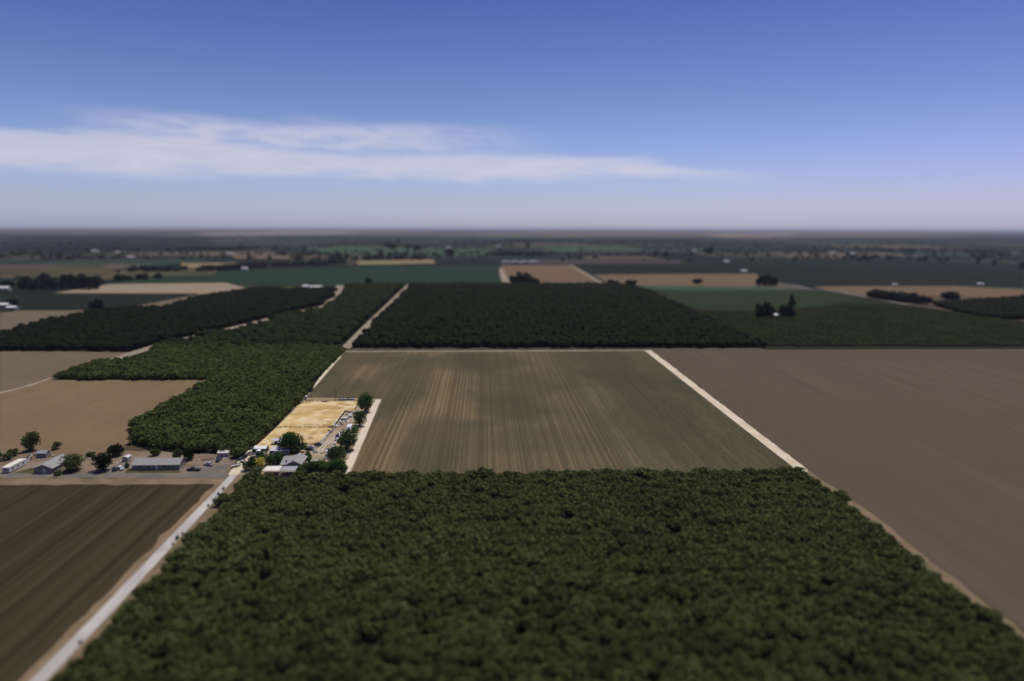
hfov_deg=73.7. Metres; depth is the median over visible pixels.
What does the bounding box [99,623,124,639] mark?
orchard tree
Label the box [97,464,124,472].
driveway
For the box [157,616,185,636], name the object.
orchard tree
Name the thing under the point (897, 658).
orchard tree
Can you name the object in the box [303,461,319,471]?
yard shrub
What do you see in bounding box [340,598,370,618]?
orchard tree
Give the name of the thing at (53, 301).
field
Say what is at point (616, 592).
orchard tree
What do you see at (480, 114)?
sky
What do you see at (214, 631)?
orchard tree
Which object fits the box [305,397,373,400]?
verge
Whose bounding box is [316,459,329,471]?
yard shrub
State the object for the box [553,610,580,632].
orchard tree
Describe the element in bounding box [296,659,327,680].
orchard tree
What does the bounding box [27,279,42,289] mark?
grove tree
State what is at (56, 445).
yard shrub
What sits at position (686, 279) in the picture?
field
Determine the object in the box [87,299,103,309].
lone tree
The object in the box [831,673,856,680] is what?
orchard tree
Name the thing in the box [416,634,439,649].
orchard tree
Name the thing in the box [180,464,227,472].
driveway
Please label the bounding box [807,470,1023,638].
verge
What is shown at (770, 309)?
grove tree
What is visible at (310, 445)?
debris
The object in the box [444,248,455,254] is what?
grove tree
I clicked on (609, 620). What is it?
orchard tree
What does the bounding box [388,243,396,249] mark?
grove tree
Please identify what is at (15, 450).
yard shrub
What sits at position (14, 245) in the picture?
field
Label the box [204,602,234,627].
orchard tree
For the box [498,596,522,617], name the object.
orchard tree
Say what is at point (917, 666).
orchard tree
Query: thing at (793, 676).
orchard tree
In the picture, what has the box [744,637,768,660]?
orchard tree
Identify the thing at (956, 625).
orchard tree
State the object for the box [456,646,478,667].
orchard tree
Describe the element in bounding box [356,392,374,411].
shade tree
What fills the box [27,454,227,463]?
debris
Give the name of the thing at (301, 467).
bright shrub
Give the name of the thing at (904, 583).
orchard tree
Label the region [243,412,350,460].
debris
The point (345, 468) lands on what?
bright shrub
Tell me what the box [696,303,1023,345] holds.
crop plants
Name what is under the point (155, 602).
orchard tree
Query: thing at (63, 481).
verge
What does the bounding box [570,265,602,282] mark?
dirt track
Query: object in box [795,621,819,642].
orchard tree
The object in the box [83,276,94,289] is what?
grove tree
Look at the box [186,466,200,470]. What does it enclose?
pickup
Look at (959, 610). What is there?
orchard tree
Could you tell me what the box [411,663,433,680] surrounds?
orchard tree
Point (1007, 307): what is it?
orchard canopy
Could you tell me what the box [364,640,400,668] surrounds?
orchard tree
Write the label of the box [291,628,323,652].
orchard tree
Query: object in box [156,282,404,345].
orchard canopy
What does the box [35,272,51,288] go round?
grove tree
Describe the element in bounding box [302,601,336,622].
orchard tree
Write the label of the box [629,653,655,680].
orchard tree
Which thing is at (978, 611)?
orchard tree
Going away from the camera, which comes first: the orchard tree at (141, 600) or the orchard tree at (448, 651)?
the orchard tree at (448, 651)
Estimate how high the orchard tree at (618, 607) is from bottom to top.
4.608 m
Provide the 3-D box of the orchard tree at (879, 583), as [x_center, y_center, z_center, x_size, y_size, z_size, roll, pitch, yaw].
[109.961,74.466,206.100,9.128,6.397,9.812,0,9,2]
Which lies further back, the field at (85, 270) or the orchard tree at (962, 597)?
the field at (85, 270)
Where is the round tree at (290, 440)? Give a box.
[278,431,304,448]
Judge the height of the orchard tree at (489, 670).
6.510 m
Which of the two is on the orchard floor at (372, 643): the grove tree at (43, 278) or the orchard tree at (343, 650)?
the orchard tree at (343, 650)
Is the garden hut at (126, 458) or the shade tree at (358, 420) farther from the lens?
the shade tree at (358, 420)
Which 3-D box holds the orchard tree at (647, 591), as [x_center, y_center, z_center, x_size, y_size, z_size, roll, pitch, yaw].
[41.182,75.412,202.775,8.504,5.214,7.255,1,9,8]
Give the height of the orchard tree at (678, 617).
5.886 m
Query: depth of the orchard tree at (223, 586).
202.14 m
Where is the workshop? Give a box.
[269,446,290,454]
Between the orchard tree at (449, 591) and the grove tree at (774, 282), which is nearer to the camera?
the orchard tree at (449, 591)
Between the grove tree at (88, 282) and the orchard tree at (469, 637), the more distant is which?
the grove tree at (88, 282)
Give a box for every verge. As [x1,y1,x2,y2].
[0,478,226,484]
[19,475,229,680]
[46,475,242,680]
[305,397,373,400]
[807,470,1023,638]
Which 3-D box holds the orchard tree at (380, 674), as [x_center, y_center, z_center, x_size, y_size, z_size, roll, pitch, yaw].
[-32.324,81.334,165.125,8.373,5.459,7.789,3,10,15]
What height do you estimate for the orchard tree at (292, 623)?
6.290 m
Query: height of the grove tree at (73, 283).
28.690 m
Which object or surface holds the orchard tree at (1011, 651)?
on the orchard floor at (372, 643)
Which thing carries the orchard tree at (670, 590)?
on the orchard floor at (372, 643)
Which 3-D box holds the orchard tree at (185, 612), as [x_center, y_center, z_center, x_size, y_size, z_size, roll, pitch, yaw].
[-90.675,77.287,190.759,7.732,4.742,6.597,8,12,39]
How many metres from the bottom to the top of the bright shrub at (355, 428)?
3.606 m
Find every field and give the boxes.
[0,240,217,250]
[0,264,111,277]
[0,294,194,311]
[0,310,83,329]
[0,351,128,393]
[0,379,205,455]
[0,484,214,680]
[56,283,243,294]
[99,269,217,279]
[113,266,501,285]
[138,295,196,305]
[181,263,234,267]
[200,232,361,235]
[233,255,372,258]
[307,246,493,254]
[307,351,792,474]
[357,260,434,264]
[500,265,596,282]
[530,260,681,263]
[546,246,643,251]
[576,263,752,273]
[595,274,763,285]
[640,286,804,290]
[650,349,1023,627]
[652,289,1023,349]
[657,290,858,310]
[694,258,1023,286]
[708,233,805,235]
[812,286,1023,296]
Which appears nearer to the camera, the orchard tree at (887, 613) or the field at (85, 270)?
the orchard tree at (887, 613)
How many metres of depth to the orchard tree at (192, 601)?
196.04 m
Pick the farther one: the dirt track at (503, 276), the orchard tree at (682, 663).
the dirt track at (503, 276)
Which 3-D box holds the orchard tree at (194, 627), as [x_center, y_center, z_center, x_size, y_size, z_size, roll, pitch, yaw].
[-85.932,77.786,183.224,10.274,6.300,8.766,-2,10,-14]
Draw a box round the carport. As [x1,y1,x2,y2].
[263,466,282,473]
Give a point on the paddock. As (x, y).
(306, 419)
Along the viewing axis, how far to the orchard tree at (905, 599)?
197.70 m
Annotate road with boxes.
[0,473,228,477]
[30,475,236,680]
[779,283,907,304]
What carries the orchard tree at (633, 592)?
on the orchard floor at (372, 643)
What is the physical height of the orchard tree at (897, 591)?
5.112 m
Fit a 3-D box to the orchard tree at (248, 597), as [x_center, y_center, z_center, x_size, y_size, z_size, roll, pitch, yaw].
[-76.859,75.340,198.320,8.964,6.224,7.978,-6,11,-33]
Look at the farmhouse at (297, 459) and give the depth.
315.55 m
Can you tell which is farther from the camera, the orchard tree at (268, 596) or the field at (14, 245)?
the field at (14, 245)
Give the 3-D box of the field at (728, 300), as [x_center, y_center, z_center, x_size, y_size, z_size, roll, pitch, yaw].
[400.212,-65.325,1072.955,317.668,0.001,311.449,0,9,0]
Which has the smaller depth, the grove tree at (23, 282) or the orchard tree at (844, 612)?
the orchard tree at (844, 612)
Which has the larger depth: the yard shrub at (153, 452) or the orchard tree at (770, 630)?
the yard shrub at (153, 452)
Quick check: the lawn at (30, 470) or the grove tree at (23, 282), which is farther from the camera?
the grove tree at (23, 282)
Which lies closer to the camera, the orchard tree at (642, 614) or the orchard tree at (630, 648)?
the orchard tree at (630, 648)
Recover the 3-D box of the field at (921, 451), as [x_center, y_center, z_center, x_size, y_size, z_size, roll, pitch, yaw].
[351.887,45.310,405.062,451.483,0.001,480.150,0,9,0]
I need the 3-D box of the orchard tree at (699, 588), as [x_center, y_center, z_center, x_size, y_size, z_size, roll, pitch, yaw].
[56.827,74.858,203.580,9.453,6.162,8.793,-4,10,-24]
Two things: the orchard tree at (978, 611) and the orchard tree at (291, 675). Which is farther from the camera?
the orchard tree at (978, 611)
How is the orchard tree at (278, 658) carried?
on the orchard floor at (372, 643)
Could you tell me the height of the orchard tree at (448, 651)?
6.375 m
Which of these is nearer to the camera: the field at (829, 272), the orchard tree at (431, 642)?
the orchard tree at (431, 642)
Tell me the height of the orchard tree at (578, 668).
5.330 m
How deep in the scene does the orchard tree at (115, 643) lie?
175.87 m
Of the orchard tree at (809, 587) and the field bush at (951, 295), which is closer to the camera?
the orchard tree at (809, 587)
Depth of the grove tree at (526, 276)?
1304.75 m
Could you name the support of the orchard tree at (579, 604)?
on the orchard floor at (372, 643)
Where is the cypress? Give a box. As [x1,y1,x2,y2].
[788,294,795,315]
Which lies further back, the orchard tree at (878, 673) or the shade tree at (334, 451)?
the shade tree at (334, 451)
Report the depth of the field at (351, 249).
3277.55 m
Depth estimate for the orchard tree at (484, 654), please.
172.72 m
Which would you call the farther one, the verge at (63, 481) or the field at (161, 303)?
the field at (161, 303)
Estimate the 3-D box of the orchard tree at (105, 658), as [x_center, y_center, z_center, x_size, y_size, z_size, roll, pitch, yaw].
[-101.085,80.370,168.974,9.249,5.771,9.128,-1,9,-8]
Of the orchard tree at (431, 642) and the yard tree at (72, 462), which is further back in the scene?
the yard tree at (72, 462)
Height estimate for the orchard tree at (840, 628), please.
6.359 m
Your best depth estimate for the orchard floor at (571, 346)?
636.30 m
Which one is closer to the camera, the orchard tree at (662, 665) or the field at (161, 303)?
the orchard tree at (662, 665)
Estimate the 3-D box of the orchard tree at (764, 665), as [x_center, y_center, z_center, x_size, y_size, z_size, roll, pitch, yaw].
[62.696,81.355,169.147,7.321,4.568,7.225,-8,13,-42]
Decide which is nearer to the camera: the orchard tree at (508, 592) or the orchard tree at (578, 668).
the orchard tree at (578, 668)
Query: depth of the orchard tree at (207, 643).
176.87 m
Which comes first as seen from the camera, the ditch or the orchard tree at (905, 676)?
the orchard tree at (905, 676)
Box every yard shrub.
[0,451,15,459]
[6,448,18,455]
[51,441,61,449]
[53,470,61,476]
[85,451,95,456]
[149,448,160,455]
[172,448,182,457]
[249,466,261,472]
[291,446,300,453]
[299,442,307,450]
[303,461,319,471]
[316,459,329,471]
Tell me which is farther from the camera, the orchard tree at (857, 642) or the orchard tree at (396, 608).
the orchard tree at (396, 608)
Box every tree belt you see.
[0,232,1023,260]
[11,236,1023,303]
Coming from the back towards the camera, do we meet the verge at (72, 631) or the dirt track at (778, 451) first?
the dirt track at (778, 451)
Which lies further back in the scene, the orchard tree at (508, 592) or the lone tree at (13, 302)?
the lone tree at (13, 302)
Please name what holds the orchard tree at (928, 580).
on the orchard floor at (372, 643)
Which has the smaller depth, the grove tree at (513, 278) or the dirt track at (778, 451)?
the dirt track at (778, 451)
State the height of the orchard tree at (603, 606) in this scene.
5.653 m
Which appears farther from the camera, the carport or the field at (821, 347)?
the field at (821, 347)
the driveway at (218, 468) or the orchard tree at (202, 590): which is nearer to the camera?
the orchard tree at (202, 590)
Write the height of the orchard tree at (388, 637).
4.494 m
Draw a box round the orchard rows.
[120,466,1023,680]
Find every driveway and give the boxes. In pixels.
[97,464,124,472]
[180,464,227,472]
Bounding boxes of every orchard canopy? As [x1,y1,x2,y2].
[0,286,337,350]
[52,342,345,457]
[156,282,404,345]
[351,281,766,347]
[933,294,1023,319]
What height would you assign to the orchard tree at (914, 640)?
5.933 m
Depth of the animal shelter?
350.06 m
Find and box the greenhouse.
[501,260,538,263]
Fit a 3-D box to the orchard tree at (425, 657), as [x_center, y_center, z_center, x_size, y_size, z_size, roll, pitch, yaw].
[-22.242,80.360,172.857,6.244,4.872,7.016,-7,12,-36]
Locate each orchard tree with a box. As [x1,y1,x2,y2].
[49,666,82,680]
[64,654,97,671]
[68,662,105,680]
[82,636,109,655]
[85,648,121,670]
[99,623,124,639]
[103,635,132,650]
[111,603,147,626]
[116,664,153,680]
[122,592,150,611]
[122,621,144,641]
[126,654,157,673]
[131,580,162,597]
[134,609,157,623]
[140,630,176,658]
[144,590,174,611]
[152,604,179,622]
[154,646,183,672]
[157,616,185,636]
[163,662,200,680]
[168,593,184,609]
[172,583,194,595]
[174,605,198,622]
[174,616,211,639]
[178,593,205,611]
[192,578,219,599]
[192,636,214,654]
[200,621,223,638]
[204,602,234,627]
[205,578,233,597]
[211,667,239,680]
[225,580,253,594]
[232,605,253,622]
[233,588,260,608]
[239,619,262,638]
[251,625,281,649]
[252,587,283,607]
[262,645,297,674]
[267,602,288,623]
[274,614,306,638]
[276,577,309,595]
[278,663,308,680]
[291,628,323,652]
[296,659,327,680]
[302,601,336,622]
[310,628,345,650]
[312,575,342,593]
[326,597,351,617]
[326,640,356,663]
[338,616,358,634]
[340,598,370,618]
[340,632,360,648]
[347,585,375,605]
[355,610,385,639]
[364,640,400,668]
[368,662,395,680]
[369,600,389,621]
[370,575,395,591]
[378,631,397,646]
[380,598,408,619]
[387,588,407,601]
[387,662,415,680]
[392,645,419,666]
[403,587,429,605]
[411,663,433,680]
[413,598,441,622]
[413,646,436,666]
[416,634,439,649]
[418,615,442,635]
[432,638,467,663]
[436,581,470,604]
[454,609,481,629]
[455,624,482,650]
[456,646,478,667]
[457,586,484,604]
[459,665,476,679]
[470,657,505,680]
[473,583,502,601]
[474,622,506,648]
[476,646,497,664]
[477,597,502,615]
[489,609,519,630]
[492,643,524,667]
[495,583,516,601]
[497,625,521,645]
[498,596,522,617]
[510,639,543,665]
[512,582,539,604]
[514,610,540,632]
[520,630,540,645]
[533,586,550,603]
[534,600,554,618]
[536,617,558,633]
[540,657,567,680]
[545,584,574,603]
[547,598,570,616]
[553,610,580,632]
[554,626,580,645]
[562,639,590,665]
[562,659,588,678]
[567,587,587,602]
[569,595,597,615]
[576,624,603,644]
[586,656,612,680]
[588,596,613,616]
[592,622,627,646]
[593,615,616,628]
[602,583,629,603]
[610,602,631,617]
[615,612,640,631]
[624,584,643,599]
[624,639,643,663]
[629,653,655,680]
[630,610,650,629]
[638,584,660,602]
[643,603,672,626]
[646,655,676,680]
[649,618,681,642]
[654,579,680,599]
[668,607,694,627]
[670,653,702,679]
[673,584,693,601]
[682,601,717,627]
[688,578,718,599]
[691,655,717,676]
[697,594,720,611]
[699,625,715,641]
[707,621,731,641]
[710,580,735,598]
[715,594,743,613]
[716,633,753,663]
[721,609,747,627]
[727,673,751,680]
[729,618,762,640]
[732,654,762,678]
[738,582,759,597]
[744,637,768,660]
[747,591,778,610]
[751,616,784,640]
[754,658,780,677]
[757,580,780,597]
[762,670,793,680]
[763,637,792,658]
[769,614,803,642]
[773,596,794,610]
[776,577,801,597]
[780,670,803,680]
[788,593,817,611]
[792,576,824,596]
[792,651,820,670]
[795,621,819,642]
[800,606,822,623]
[803,666,830,680]
[806,593,832,610]
[809,616,837,639]
[810,606,833,619]
[814,651,849,677]
[819,634,852,660]
[824,594,850,610]
[825,615,858,636]
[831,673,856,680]
[833,606,858,619]
[836,588,868,609]
[841,575,877,593]
[842,619,877,641]
[842,631,874,659]
[853,655,883,674]
[858,575,893,597]
[861,590,885,606]
[867,663,900,680]
[870,602,908,622]
[874,643,916,670]
[881,578,903,597]
[889,606,916,622]
[894,575,929,594]
[895,593,920,607]
[895,669,919,680]
[899,630,940,657]
[901,655,930,675]
[906,587,941,607]
[909,602,944,623]
[911,646,950,671]
[914,576,943,590]
[930,588,955,605]
[932,579,955,591]
[936,665,978,680]
[939,616,977,636]
[942,601,973,621]
[946,588,971,603]
[959,666,988,680]
[962,629,987,653]
[966,601,1003,623]
[966,620,992,639]
[977,646,1015,672]
[986,617,1014,636]
[992,642,1023,667]
[995,630,1023,650]
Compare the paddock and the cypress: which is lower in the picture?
the paddock
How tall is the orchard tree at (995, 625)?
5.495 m
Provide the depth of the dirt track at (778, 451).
403.51 m
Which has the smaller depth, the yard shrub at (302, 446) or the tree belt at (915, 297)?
the yard shrub at (302, 446)
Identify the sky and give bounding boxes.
[0,0,1023,229]
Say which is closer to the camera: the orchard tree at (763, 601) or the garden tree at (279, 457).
the orchard tree at (763, 601)
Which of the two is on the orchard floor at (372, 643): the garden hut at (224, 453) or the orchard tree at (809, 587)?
the orchard tree at (809, 587)
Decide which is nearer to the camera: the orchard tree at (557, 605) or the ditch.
the orchard tree at (557, 605)
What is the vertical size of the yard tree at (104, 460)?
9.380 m
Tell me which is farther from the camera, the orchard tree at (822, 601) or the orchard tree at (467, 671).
the orchard tree at (822, 601)
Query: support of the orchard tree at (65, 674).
on the orchard floor at (372, 643)
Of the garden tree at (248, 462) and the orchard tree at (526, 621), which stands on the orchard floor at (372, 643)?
the orchard tree at (526, 621)
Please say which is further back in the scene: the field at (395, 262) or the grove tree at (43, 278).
the field at (395, 262)
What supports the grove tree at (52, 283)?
on the ground at (1012, 241)
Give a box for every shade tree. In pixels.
[326,445,346,460]
[326,458,345,471]
[337,428,357,449]
[353,410,366,425]
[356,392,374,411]
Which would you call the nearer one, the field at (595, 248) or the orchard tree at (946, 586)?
the orchard tree at (946, 586)
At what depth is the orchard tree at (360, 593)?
197.96 m
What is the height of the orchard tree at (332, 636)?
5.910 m
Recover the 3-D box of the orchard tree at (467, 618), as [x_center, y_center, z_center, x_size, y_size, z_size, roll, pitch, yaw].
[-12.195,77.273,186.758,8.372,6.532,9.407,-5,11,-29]
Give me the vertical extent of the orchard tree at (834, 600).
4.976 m
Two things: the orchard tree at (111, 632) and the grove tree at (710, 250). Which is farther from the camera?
the grove tree at (710, 250)
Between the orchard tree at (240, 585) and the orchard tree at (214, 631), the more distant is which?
the orchard tree at (240, 585)
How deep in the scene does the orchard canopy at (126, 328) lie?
771.31 m
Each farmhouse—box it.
[33,454,67,473]
[130,458,187,469]
[280,453,307,469]
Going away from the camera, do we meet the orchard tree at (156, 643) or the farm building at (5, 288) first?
the orchard tree at (156, 643)
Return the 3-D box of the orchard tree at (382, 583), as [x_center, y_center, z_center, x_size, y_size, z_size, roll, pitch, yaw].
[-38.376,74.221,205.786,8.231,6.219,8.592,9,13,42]
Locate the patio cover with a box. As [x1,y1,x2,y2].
[280,466,297,471]
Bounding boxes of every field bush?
[624,280,636,285]
[692,278,702,282]
[940,291,960,299]
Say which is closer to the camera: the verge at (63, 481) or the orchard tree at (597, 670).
the orchard tree at (597, 670)
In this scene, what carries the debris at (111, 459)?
on the farmyard at (86, 467)
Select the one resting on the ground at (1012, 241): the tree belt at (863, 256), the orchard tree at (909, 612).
the tree belt at (863, 256)
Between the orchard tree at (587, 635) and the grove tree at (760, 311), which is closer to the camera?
the orchard tree at (587, 635)
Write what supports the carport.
on the farmyard at (318, 455)
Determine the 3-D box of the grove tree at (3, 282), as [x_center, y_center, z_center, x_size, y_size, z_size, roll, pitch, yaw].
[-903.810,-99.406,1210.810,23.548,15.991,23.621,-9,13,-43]
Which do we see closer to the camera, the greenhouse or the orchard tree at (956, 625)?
the orchard tree at (956, 625)
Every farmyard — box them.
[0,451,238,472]
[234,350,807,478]
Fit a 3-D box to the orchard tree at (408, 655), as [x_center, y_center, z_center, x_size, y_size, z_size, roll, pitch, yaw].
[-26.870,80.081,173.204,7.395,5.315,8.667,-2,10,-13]
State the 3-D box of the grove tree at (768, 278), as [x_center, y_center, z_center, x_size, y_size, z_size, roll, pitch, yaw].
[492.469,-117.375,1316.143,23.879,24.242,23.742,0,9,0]
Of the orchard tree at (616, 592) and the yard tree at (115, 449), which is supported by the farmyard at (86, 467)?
the yard tree at (115, 449)
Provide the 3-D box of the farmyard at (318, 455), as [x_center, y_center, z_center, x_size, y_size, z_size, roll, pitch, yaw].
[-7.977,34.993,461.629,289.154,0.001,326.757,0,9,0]
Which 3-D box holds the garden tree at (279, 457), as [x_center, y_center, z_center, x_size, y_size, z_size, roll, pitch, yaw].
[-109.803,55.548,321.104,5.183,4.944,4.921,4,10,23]
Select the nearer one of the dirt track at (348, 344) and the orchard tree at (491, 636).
the orchard tree at (491, 636)
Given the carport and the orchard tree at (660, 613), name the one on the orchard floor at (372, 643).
the orchard tree at (660, 613)
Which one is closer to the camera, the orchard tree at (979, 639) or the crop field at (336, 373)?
the orchard tree at (979, 639)
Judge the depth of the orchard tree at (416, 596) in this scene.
198.75 m
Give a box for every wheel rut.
[343,401,376,473]
[347,401,378,472]
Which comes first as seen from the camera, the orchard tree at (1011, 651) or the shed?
the orchard tree at (1011, 651)
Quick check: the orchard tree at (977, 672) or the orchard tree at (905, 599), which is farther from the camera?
the orchard tree at (905, 599)
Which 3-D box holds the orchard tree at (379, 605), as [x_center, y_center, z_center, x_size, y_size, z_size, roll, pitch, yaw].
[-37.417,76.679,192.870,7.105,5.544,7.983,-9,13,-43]
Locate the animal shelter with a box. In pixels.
[271,438,278,443]
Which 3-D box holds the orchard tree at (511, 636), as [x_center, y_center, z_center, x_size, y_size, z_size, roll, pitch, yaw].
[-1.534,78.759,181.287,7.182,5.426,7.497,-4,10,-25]
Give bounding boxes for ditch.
[307,396,381,398]
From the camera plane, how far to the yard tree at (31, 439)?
336.81 m
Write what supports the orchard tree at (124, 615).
on the orchard floor at (372, 643)
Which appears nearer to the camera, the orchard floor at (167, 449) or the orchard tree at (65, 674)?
the orchard tree at (65, 674)
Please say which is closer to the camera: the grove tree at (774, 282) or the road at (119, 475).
the road at (119, 475)
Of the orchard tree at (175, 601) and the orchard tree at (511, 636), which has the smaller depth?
the orchard tree at (511, 636)
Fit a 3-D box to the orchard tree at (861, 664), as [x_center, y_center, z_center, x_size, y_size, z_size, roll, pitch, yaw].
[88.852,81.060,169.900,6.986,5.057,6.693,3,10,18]
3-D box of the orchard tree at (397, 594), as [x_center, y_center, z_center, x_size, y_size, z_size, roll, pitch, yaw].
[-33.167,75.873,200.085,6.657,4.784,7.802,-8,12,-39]
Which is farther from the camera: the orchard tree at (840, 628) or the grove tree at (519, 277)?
the grove tree at (519, 277)
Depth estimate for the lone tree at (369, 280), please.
1306.75 m
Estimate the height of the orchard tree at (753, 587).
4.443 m
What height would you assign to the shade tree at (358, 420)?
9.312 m
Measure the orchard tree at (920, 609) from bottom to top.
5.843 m
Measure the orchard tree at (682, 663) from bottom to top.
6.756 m
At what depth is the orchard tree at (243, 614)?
190.32 m
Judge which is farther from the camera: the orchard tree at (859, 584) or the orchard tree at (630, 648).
the orchard tree at (859, 584)
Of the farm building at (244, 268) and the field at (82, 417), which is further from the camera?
the farm building at (244, 268)
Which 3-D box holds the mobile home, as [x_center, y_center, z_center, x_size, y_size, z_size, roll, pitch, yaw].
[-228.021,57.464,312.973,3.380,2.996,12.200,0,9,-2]
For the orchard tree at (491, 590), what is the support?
on the orchard floor at (372, 643)
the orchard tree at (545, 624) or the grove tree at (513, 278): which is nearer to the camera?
the orchard tree at (545, 624)
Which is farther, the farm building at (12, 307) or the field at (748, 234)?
the field at (748, 234)
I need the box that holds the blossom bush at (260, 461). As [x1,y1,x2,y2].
[252,457,264,467]
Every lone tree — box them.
[4,298,18,305]
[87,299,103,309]
[364,277,371,282]
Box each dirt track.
[0,378,50,393]
[111,285,343,358]
[229,445,256,474]
[303,352,344,399]
[343,285,407,347]
[345,399,380,473]
[499,268,508,282]
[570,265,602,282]
[646,350,806,471]
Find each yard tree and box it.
[20,431,40,450]
[58,453,85,471]
[90,451,113,470]
[106,443,123,455]
[182,449,193,459]
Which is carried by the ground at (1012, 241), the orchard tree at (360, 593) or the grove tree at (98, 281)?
the grove tree at (98, 281)
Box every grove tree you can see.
[0,280,7,285]
[4,280,15,288]
[15,275,31,288]
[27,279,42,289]
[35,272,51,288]
[47,277,61,289]
[58,274,68,288]
[66,274,79,289]
[78,273,86,288]
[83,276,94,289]
[92,276,103,288]
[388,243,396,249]
[413,244,421,249]
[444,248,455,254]
[509,275,517,281]
[516,272,523,282]
[521,272,531,282]
[703,246,714,253]
[755,303,765,316]
[756,276,764,285]
[762,273,772,285]
[763,301,774,315]
[769,277,778,285]
[778,304,791,316]
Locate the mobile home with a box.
[1,458,26,472]
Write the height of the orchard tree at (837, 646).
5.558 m
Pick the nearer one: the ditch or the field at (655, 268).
the ditch
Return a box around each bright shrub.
[298,464,304,470]
[340,464,347,471]
[351,427,358,431]
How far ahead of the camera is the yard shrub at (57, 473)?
304.01 m
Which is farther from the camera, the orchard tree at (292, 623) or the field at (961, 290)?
the field at (961, 290)
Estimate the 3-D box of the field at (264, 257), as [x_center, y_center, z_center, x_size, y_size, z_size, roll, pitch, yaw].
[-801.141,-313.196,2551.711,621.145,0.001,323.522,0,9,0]
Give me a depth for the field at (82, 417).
413.38 m
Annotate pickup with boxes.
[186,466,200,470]
[238,455,247,459]
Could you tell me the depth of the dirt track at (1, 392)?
474.34 m
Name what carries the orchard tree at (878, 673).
on the orchard floor at (372, 643)
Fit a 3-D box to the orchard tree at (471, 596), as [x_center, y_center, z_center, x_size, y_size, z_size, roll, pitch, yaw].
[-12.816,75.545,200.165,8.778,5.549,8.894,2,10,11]
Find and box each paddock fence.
[258,400,303,443]
[302,399,354,401]
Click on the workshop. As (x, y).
(275, 449)
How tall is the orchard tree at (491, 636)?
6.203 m
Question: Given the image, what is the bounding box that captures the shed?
[253,445,268,452]
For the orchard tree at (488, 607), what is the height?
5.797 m
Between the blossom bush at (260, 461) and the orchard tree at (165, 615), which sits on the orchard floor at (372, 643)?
the orchard tree at (165, 615)
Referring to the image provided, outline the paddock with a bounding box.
[257,401,356,448]
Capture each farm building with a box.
[0,286,11,290]
[0,303,11,307]
[6,306,18,309]
[241,267,248,270]
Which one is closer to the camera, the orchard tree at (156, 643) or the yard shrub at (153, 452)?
the orchard tree at (156, 643)
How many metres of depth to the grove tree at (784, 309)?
846.86 m
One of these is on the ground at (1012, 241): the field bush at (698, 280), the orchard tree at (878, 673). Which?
the field bush at (698, 280)
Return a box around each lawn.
[15,468,58,472]
[125,468,179,472]
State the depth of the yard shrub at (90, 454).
328.82 m
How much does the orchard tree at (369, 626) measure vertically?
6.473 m
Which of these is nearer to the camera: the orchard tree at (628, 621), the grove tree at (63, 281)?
the orchard tree at (628, 621)
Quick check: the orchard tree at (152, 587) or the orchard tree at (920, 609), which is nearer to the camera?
the orchard tree at (920, 609)
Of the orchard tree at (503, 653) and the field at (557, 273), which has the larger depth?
the field at (557, 273)
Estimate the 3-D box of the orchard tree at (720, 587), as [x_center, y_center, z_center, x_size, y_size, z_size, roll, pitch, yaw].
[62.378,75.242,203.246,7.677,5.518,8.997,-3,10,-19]
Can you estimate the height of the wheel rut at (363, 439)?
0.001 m
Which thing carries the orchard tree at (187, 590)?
on the orchard floor at (372, 643)
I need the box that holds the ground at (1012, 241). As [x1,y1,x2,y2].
[0,227,1023,670]
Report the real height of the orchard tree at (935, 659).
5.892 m
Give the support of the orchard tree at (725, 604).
on the orchard floor at (372, 643)
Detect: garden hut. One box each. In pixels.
[35,450,50,457]
[122,454,131,461]
[217,450,230,456]
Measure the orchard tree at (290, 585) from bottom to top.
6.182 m
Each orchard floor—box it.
[0,291,333,350]
[57,350,331,457]
[98,476,1000,680]
[335,286,404,345]
[351,343,763,347]
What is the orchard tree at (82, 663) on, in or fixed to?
on the orchard floor at (372, 643)
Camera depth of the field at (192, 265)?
2009.70 m
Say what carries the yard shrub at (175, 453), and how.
on the farmyard at (86, 467)
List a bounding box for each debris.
[26,455,227,462]
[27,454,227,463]
[239,414,347,463]
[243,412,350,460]
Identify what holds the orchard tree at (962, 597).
on the orchard floor at (372, 643)
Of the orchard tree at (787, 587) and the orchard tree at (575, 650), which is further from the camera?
the orchard tree at (787, 587)
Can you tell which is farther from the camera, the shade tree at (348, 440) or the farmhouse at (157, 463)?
the shade tree at (348, 440)
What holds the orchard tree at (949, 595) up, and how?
on the orchard floor at (372, 643)
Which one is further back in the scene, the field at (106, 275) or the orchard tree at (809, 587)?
the field at (106, 275)
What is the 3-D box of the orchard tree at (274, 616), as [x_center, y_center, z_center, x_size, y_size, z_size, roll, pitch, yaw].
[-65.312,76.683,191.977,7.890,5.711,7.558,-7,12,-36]
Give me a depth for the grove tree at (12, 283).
1192.94 m
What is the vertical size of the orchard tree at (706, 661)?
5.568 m
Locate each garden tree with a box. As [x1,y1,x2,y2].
[242,457,257,469]
[255,451,265,459]
[263,454,277,465]
[275,454,282,463]

